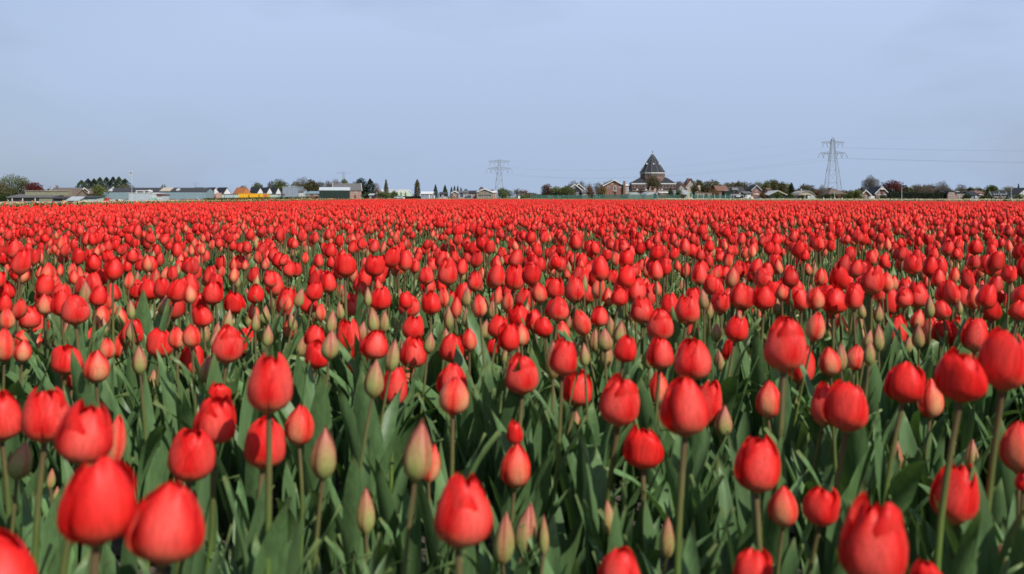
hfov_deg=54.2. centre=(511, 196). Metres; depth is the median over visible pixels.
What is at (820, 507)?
tulip
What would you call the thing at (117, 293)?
tulip
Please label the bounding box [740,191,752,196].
dark shed
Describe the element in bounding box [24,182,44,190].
copper tree
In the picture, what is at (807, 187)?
deciduous tree
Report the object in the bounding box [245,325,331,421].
tulip
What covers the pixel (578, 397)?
tulip
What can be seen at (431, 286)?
tulip
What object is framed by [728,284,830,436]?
tulip
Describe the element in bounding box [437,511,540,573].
tulip
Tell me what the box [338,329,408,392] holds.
tulip
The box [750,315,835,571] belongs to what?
tulip
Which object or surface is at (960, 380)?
tulip
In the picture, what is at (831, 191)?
hip roof barn
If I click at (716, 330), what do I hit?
tulip
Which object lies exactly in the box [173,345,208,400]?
tulip
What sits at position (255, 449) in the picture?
tulip
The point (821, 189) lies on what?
deciduous tree
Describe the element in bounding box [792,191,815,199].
cream barn
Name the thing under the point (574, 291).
tulip
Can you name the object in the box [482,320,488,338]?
tulip
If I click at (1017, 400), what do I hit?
tulip
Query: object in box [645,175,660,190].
deciduous tree
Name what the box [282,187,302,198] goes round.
tall box building
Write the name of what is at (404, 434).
tulip
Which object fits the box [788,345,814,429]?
tulip
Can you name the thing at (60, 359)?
tulip
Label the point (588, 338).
tulip
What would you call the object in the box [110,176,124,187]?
pine tree
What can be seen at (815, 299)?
tulip
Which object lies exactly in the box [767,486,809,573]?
tulip
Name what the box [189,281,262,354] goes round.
tulip
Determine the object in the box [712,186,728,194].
red roof house
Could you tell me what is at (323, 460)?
tulip
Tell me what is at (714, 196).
net fence
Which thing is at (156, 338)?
tulip
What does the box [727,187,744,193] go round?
dormer house
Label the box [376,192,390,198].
bush
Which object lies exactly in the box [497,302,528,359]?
tulip
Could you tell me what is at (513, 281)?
tulip
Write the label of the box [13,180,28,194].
deciduous tree
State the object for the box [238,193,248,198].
container
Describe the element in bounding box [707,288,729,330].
tulip
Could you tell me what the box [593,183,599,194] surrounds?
deciduous tree
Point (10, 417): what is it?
tulip
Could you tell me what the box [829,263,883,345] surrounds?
tulip
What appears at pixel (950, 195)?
mansard house
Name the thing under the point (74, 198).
cold frame
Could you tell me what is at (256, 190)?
gabled unit
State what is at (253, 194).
container
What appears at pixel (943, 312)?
tulip
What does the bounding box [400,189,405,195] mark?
greenhouse
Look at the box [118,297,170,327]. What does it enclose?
tulip
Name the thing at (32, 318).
tulip
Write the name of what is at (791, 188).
dark tree
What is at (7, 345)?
tulip
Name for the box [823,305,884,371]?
tulip
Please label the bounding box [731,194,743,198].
hoop tunnel
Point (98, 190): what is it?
bush
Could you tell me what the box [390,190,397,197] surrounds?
bush
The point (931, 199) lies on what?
pale flower strip
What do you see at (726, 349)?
tulip
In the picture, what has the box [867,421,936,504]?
tulip
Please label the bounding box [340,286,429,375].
tulip
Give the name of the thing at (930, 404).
tulip
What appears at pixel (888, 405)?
tulip
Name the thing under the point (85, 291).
tulip
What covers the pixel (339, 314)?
tulip
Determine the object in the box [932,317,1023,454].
tulip
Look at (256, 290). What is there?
tulip
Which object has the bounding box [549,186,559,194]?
willow
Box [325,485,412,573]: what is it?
tulip
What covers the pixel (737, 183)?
deciduous tree
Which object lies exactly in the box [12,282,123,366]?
tulip
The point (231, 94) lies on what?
sky
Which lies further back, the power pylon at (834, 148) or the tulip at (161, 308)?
the power pylon at (834, 148)
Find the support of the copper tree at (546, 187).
on the ground
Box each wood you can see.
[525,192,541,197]
[675,180,730,185]
[729,179,789,196]
[795,187,859,194]
[900,184,953,191]
[956,186,1015,193]
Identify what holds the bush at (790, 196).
on the ground
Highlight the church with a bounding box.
[629,150,675,193]
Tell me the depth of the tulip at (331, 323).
2.13 m
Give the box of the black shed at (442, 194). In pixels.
[439,192,446,196]
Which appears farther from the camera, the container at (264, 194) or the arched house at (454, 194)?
the arched house at (454, 194)
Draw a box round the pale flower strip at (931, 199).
[656,198,1023,200]
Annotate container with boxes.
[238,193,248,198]
[249,193,258,198]
[259,193,269,198]
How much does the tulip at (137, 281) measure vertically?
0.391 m
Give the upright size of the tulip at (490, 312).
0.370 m
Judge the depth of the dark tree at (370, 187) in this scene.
367.50 m
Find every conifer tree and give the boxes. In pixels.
[383,180,388,193]
[433,184,438,197]
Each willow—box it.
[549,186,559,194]
[557,185,575,194]
[847,190,853,198]
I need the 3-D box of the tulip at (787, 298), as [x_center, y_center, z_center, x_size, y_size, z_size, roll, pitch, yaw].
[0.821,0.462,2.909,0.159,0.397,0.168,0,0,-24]
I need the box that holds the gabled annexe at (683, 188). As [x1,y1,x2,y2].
[673,183,687,198]
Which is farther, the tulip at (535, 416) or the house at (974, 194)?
the house at (974, 194)
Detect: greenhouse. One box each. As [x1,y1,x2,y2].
[388,189,400,197]
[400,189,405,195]
[405,189,411,196]
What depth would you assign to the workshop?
332.00 m
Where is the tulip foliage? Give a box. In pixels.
[0,199,1022,208]
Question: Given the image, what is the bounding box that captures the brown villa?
[477,188,491,198]
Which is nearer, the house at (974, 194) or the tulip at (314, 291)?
the tulip at (314, 291)
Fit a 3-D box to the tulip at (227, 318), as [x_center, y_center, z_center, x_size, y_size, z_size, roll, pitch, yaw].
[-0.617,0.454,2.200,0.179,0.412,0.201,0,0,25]
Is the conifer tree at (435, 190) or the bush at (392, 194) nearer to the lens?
the bush at (392, 194)
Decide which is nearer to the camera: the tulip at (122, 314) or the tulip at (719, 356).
the tulip at (719, 356)
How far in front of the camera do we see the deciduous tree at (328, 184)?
391.60 m
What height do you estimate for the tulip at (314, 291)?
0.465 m
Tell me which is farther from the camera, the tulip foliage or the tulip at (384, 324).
the tulip foliage
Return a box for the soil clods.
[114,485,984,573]
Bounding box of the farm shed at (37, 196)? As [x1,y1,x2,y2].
[2,191,71,202]
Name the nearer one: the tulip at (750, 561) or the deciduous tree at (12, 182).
the tulip at (750, 561)
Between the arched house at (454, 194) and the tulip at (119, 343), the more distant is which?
the arched house at (454, 194)
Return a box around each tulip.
[0,280,27,313]
[0,285,111,394]
[0,307,40,400]
[0,328,27,390]
[0,330,38,387]
[0,339,50,493]
[0,389,34,538]
[0,396,53,539]
[0,528,37,573]
[7,440,32,541]
[8,269,29,334]
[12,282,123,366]
[16,480,64,573]
[19,304,50,368]
[19,314,49,331]
[21,344,128,494]
[21,386,111,573]
[21,463,55,538]
[27,293,85,391]
[28,289,144,391]
[29,329,42,372]
[30,294,101,403]
[31,370,84,442]
[51,280,97,351]
[54,399,113,573]
[56,455,135,573]
[63,349,139,466]
[84,414,134,573]
[88,327,116,359]
[90,338,158,423]
[92,305,109,338]
[105,344,173,568]
[109,282,120,301]
[113,327,180,425]
[115,306,128,332]
[115,333,127,357]
[116,279,185,335]
[116,300,179,420]
[117,296,210,381]
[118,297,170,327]
[119,318,143,351]
[123,278,185,398]
[123,480,204,573]
[124,372,180,425]
[126,279,141,299]
[136,326,234,480]
[147,283,254,404]
[149,369,159,401]
[152,324,331,521]
[153,322,220,387]
[156,324,239,497]
[162,330,238,431]
[167,428,215,573]
[171,394,235,573]
[172,309,262,397]
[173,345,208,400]
[186,323,242,533]
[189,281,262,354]
[190,305,243,406]
[198,326,243,380]
[198,355,237,442]
[202,312,259,427]
[205,415,316,573]
[207,290,245,356]
[207,381,231,454]
[220,287,304,419]
[222,352,292,573]
[233,283,289,394]
[238,339,341,500]
[239,281,324,377]
[239,325,256,361]
[241,330,353,567]
[243,312,318,384]
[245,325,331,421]
[249,273,283,326]
[252,336,305,379]
[258,285,303,358]
[260,305,276,332]
[276,404,314,573]
[290,310,409,406]
[293,310,336,404]
[293,318,360,488]
[307,424,392,573]
[322,303,344,386]
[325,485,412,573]
[327,359,386,573]
[329,321,366,481]
[330,251,366,367]
[330,345,368,466]
[331,329,417,485]
[331,332,434,495]
[336,339,411,551]
[337,308,439,472]
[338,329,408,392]
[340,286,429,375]
[343,292,356,317]
[356,254,384,329]
[363,418,431,573]
[370,286,404,342]
[379,443,445,573]
[380,367,443,497]
[384,335,438,427]
[385,314,423,400]
[388,257,489,353]
[389,293,437,347]
[393,289,467,446]
[398,340,415,415]
[402,365,438,413]
[406,328,504,444]
[407,333,481,431]
[416,376,500,573]
[417,362,473,479]
[419,280,452,292]
[432,290,462,332]
[434,471,492,573]
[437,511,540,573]
[439,328,448,393]
[449,347,557,553]
[451,307,501,383]
[454,282,471,329]
[456,415,473,468]
[459,300,500,357]
[463,502,536,573]
[466,293,519,404]
[470,314,507,383]
[473,320,519,521]
[476,264,528,340]
[477,350,507,414]
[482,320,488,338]
[483,443,542,569]
[486,268,503,318]
[486,338,509,379]
[486,419,543,536]
[487,287,547,338]
[488,337,586,573]
[494,308,591,390]
[496,352,574,475]
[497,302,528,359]
[502,339,579,506]
[503,323,548,436]
[519,514,568,573]
[526,369,602,441]
[529,283,577,400]
[529,296,582,412]
[533,334,636,573]
[534,316,612,414]
[539,343,643,466]
[540,320,625,421]
[542,327,666,493]
[543,276,591,347]
[544,305,609,410]
[553,321,569,339]
[555,340,588,397]
[559,286,627,398]
[562,399,599,444]
[565,275,603,344]
[573,308,657,486]
[574,373,639,573]
[577,276,653,370]
[582,284,593,317]
[582,333,589,368]
[584,350,612,423]
[584,500,640,569]
[589,328,597,352]
[597,337,723,568]
[597,545,639,573]
[600,356,651,508]
[601,288,615,321]
[603,307,677,432]
[605,317,639,371]
[612,295,653,385]
[622,423,674,573]
[624,517,684,573]
[634,370,667,442]
[636,376,734,573]
[638,336,675,548]
[639,293,699,379]
[645,281,655,305]
[661,292,715,384]
[669,404,731,532]
[678,286,748,360]
[684,283,770,391]
[687,323,698,337]
[688,379,726,492]
[698,288,756,410]
[699,277,734,328]
[701,316,758,454]
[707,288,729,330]
[710,380,783,522]
[711,323,747,353]
[714,349,747,429]
[719,434,780,573]
[721,339,732,360]
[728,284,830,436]
[732,548,771,573]
[733,261,748,311]
[739,267,779,341]
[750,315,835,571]
[750,330,882,441]
[763,311,824,489]
[764,380,829,568]
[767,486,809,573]
[769,284,813,399]
[773,286,799,319]
[775,278,796,315]
[777,240,811,305]
[788,285,856,384]
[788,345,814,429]
[789,286,836,422]
[795,283,833,334]
[795,343,879,451]
[795,379,868,573]
[796,347,901,513]
[801,486,839,573]
[818,467,823,479]
[819,286,897,408]
[820,281,880,371]
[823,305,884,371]
[823,318,830,336]
[825,340,899,505]
[827,344,868,391]
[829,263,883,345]
[835,316,847,330]
[838,491,907,573]
[839,304,900,381]
[844,324,930,447]
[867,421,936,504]
[872,361,930,527]
[873,280,928,349]
[880,288,907,324]
[883,309,927,380]
[884,296,961,451]
[885,313,906,344]
[898,254,921,313]
[901,283,996,461]
[902,434,991,481]
[904,336,912,361]
[905,325,950,447]
[907,346,1023,573]
[909,558,941,573]
[913,317,936,363]
[917,378,992,552]
[929,461,979,561]
[931,300,992,423]
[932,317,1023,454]
[933,281,949,321]
[935,326,1023,573]
[945,316,960,346]
[953,300,1023,484]
[954,282,967,315]
[955,239,982,283]
[957,287,983,358]
[991,420,1023,554]
[993,472,1023,573]
[1009,284,1023,409]
[1011,386,1023,422]
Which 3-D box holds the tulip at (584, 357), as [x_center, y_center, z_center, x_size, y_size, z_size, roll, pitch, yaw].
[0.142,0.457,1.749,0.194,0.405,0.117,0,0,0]
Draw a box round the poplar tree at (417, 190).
[414,179,420,195]
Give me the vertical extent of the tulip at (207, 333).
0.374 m
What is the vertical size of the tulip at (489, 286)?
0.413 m
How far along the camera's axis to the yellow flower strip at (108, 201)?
40.51 m
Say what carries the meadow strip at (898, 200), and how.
on the ground
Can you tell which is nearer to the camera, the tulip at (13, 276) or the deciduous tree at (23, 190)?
the tulip at (13, 276)
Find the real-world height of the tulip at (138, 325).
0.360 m
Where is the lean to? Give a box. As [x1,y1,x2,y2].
[51,197,69,201]
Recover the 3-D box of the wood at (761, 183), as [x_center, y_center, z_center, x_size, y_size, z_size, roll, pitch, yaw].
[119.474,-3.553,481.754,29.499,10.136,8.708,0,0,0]
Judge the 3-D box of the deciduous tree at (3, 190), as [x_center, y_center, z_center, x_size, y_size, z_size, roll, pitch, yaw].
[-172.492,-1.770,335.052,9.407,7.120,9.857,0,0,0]
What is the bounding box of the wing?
[214,194,281,198]
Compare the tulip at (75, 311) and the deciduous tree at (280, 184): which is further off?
the deciduous tree at (280, 184)
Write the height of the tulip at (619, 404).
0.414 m
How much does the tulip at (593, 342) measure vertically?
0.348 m
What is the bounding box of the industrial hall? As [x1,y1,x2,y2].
[102,187,213,201]
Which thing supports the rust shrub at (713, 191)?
on the ground
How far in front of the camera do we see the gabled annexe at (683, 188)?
394.00 m
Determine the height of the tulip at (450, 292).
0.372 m
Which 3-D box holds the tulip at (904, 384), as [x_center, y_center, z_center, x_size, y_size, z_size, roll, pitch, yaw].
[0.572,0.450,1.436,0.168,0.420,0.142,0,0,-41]
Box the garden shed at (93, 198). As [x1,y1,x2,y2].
[83,196,104,201]
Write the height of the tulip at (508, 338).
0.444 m
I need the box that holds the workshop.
[305,191,318,198]
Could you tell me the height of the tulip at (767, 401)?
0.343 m
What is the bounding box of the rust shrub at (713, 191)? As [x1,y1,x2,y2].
[709,189,720,194]
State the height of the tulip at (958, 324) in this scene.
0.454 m
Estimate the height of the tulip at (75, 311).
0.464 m
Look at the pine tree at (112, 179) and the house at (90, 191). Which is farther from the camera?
the pine tree at (112, 179)
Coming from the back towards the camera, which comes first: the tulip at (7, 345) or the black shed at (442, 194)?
the black shed at (442, 194)
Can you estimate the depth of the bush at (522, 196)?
371.39 m
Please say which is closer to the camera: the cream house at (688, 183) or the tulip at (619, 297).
the tulip at (619, 297)
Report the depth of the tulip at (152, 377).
2.29 m
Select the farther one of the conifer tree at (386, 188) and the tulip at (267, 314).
the conifer tree at (386, 188)
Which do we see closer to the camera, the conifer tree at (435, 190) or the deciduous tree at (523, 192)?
the deciduous tree at (523, 192)
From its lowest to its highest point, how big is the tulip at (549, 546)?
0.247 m
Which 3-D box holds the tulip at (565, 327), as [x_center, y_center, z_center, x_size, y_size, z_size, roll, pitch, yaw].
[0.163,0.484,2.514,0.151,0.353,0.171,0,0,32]
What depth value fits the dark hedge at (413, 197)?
337.31 m
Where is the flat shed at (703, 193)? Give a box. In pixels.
[692,192,711,194]
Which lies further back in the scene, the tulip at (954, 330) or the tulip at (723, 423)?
the tulip at (954, 330)
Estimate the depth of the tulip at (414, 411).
2.29 m
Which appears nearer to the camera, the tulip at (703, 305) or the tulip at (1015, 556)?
the tulip at (1015, 556)
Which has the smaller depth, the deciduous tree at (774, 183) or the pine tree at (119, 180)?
the pine tree at (119, 180)
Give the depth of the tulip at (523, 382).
1.68 m
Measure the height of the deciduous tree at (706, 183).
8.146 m
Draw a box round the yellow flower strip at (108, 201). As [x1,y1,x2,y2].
[0,198,445,204]
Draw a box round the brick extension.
[955,191,963,200]
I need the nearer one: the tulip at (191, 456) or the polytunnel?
the tulip at (191, 456)
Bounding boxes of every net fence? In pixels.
[530,194,589,198]
[593,194,679,198]
[692,194,730,198]
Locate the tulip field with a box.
[0,198,1023,573]
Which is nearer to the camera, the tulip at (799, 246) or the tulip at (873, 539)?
the tulip at (873, 539)
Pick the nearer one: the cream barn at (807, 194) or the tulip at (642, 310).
the tulip at (642, 310)
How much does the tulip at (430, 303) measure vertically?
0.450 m
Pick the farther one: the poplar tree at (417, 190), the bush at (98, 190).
the poplar tree at (417, 190)
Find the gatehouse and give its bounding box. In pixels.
[156,194,169,200]
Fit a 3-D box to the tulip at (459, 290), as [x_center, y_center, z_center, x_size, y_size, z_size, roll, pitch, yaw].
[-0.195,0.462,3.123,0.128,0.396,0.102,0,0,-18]
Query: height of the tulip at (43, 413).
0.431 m
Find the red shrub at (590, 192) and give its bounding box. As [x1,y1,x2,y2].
[586,186,594,194]
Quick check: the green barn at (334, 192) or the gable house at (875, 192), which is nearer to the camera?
the green barn at (334, 192)
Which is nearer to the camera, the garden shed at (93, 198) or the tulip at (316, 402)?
the tulip at (316, 402)
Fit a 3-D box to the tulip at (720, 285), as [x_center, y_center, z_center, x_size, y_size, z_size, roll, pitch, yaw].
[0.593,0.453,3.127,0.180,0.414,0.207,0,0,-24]
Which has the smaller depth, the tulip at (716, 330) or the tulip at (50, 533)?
the tulip at (50, 533)
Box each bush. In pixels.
[0,194,8,201]
[90,184,108,197]
[361,192,376,198]
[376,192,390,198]
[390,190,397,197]
[496,188,509,198]
[515,194,527,198]
[674,189,682,197]
[774,193,781,198]
[787,193,793,198]
[853,190,863,198]
[963,194,972,200]
[1013,194,1023,198]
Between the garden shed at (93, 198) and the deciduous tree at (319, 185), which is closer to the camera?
the garden shed at (93, 198)
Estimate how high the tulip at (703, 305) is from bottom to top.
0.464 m
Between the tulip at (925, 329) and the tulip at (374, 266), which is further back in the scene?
the tulip at (374, 266)
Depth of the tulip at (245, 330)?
2.49 m
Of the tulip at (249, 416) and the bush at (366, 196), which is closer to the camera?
the tulip at (249, 416)
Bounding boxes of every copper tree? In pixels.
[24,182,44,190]
[541,183,551,194]
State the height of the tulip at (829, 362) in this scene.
0.438 m
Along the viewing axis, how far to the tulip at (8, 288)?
3.10 m
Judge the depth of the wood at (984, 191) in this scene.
487.92 m
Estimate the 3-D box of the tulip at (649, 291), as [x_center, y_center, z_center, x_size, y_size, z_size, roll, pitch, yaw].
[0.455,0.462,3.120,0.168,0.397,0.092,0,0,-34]
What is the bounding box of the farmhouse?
[49,186,88,192]
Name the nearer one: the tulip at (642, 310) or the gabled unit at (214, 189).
the tulip at (642, 310)
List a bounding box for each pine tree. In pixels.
[74,180,88,188]
[84,178,95,188]
[90,177,108,188]
[102,177,112,188]
[107,176,119,187]
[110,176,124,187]
[115,178,133,187]
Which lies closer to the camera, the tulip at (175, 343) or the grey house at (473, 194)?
the tulip at (175, 343)
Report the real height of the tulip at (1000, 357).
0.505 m
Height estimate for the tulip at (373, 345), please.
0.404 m
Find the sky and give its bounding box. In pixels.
[0,0,1023,196]
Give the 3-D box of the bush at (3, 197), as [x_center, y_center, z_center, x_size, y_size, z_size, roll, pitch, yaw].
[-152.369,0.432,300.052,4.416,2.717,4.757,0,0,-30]
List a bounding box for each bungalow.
[420,191,434,198]
[987,191,1000,197]
[1000,192,1007,197]
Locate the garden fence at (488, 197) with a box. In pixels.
[478,195,494,198]
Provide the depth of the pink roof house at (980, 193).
415.00 m
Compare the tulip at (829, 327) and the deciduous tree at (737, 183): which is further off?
the deciduous tree at (737, 183)
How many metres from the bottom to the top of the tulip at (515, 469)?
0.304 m
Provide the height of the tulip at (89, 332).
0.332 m
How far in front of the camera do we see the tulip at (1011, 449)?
1.32 m
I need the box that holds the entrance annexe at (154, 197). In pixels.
[152,193,164,200]
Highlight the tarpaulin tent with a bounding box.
[763,190,786,198]
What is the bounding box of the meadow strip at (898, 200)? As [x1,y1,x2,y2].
[669,199,1019,201]
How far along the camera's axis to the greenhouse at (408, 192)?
439.92 m
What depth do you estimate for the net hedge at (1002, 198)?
379.41 m
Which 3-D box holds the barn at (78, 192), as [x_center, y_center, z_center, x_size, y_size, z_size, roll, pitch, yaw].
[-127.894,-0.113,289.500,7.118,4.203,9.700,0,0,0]
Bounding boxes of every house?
[87,189,93,195]
[332,183,361,198]
[374,189,381,198]
[451,191,458,197]
[458,191,469,197]
[469,191,476,197]
[562,184,583,198]
[601,180,625,194]
[683,178,700,198]
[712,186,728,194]
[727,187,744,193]
[746,185,761,197]
[856,190,871,199]
[867,186,887,199]
[943,191,956,200]
[962,191,977,200]
[974,191,983,200]
[1007,188,1023,197]
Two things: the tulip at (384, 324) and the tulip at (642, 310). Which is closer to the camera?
the tulip at (384, 324)
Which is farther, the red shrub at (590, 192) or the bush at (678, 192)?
the red shrub at (590, 192)
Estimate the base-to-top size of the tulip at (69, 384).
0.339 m
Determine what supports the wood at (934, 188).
on the ground
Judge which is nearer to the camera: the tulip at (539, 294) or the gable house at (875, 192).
the tulip at (539, 294)
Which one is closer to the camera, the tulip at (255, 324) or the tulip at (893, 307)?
the tulip at (255, 324)
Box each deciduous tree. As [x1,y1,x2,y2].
[0,173,30,195]
[0,182,12,198]
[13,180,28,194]
[250,183,262,189]
[269,179,289,193]
[295,177,309,188]
[305,179,317,190]
[315,182,323,190]
[323,181,331,186]
[513,189,520,195]
[518,189,528,194]
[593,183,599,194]
[596,186,606,194]
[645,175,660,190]
[690,185,698,193]
[694,179,703,191]
[700,181,712,191]
[734,181,744,189]
[761,180,772,191]
[770,180,779,190]
[778,181,787,193]
[798,184,811,190]
[819,185,825,195]
[861,175,880,186]
[901,185,909,192]
[916,184,922,192]
[919,184,929,192]
[934,181,949,191]
[954,184,966,193]
[983,184,998,195]
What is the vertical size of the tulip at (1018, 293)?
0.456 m
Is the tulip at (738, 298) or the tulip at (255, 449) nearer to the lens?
the tulip at (255, 449)
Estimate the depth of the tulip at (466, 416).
2.05 m
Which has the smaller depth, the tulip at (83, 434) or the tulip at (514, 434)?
the tulip at (83, 434)
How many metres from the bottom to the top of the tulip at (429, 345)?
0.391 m
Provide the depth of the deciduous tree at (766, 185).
444.42 m
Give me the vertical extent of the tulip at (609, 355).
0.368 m
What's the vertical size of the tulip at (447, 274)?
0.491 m
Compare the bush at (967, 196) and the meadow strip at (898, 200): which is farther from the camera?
the bush at (967, 196)
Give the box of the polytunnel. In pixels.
[641,191,657,194]
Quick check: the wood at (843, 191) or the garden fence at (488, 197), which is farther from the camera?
the wood at (843, 191)
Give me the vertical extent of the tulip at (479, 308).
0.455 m
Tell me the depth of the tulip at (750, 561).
0.95 m
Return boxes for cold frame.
[66,196,84,201]
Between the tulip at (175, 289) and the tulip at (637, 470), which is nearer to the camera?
the tulip at (637, 470)
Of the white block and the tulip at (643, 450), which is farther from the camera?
the white block
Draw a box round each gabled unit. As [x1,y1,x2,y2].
[207,187,218,193]
[217,187,230,193]
[233,187,250,193]
[250,187,262,192]
[261,187,271,193]
[270,187,280,193]
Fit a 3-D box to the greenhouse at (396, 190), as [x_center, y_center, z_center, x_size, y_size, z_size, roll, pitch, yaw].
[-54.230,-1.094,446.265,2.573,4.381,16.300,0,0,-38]
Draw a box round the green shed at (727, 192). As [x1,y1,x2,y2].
[721,191,732,194]
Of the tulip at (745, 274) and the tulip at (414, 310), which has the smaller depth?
the tulip at (414, 310)
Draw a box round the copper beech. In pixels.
[879,180,904,191]
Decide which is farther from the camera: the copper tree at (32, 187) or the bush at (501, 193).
the bush at (501, 193)
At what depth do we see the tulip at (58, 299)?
2.17 m
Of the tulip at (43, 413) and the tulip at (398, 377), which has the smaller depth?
the tulip at (43, 413)
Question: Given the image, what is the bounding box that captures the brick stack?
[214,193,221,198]
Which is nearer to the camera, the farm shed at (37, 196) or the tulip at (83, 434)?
the tulip at (83, 434)
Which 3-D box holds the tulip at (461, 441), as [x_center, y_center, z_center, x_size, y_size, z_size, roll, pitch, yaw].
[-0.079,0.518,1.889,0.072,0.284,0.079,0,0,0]
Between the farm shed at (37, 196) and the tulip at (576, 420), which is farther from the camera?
the farm shed at (37, 196)
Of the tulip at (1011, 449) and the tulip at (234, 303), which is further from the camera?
the tulip at (234, 303)
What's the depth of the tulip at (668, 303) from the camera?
2.23 m
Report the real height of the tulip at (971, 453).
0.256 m
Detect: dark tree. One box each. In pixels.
[354,178,367,197]
[363,178,376,197]
[788,182,794,193]
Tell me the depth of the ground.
254.93 m
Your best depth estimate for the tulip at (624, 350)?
1.63 m
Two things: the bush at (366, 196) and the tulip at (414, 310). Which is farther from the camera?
the bush at (366, 196)
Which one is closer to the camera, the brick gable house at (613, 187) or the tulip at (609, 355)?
the tulip at (609, 355)
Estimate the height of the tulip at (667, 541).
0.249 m
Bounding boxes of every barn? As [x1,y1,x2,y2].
[56,189,88,196]
[319,187,349,198]
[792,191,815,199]
[822,189,845,198]
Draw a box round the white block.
[128,193,151,200]
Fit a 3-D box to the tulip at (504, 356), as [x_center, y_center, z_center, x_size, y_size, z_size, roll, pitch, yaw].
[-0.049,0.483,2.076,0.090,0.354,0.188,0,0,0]
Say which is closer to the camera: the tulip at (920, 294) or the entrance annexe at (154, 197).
the tulip at (920, 294)
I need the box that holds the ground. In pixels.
[1,197,996,204]
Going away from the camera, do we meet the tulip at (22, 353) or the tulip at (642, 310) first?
the tulip at (22, 353)
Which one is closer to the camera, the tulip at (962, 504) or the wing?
the tulip at (962, 504)
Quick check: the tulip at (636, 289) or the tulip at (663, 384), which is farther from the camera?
the tulip at (636, 289)
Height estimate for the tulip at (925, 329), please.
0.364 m
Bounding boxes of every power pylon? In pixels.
[486,159,512,190]
[818,137,847,190]
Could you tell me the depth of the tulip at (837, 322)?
2.63 m
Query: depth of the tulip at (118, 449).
1.59 m
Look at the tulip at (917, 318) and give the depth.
2.35 m
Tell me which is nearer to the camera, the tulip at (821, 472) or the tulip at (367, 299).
the tulip at (821, 472)
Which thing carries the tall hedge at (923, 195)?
on the ground
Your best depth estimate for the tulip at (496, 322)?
2.17 m
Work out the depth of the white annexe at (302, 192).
328.79 m
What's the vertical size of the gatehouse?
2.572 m
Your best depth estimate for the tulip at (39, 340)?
2.49 m
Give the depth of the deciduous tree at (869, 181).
448.87 m
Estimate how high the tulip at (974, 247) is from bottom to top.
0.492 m
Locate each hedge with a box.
[202,196,318,200]
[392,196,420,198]
[887,192,945,200]
[983,198,1022,200]
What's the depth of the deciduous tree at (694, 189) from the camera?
379.38 m
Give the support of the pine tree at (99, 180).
on the ground
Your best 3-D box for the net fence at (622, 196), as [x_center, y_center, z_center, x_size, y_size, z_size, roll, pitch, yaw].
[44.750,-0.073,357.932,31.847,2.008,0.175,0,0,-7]
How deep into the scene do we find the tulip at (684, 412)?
1.16 m
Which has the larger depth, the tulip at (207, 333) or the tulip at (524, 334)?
the tulip at (207, 333)
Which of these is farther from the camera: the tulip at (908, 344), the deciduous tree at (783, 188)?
the deciduous tree at (783, 188)
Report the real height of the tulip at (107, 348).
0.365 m
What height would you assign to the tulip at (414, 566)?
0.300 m
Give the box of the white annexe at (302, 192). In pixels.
[299,189,308,198]

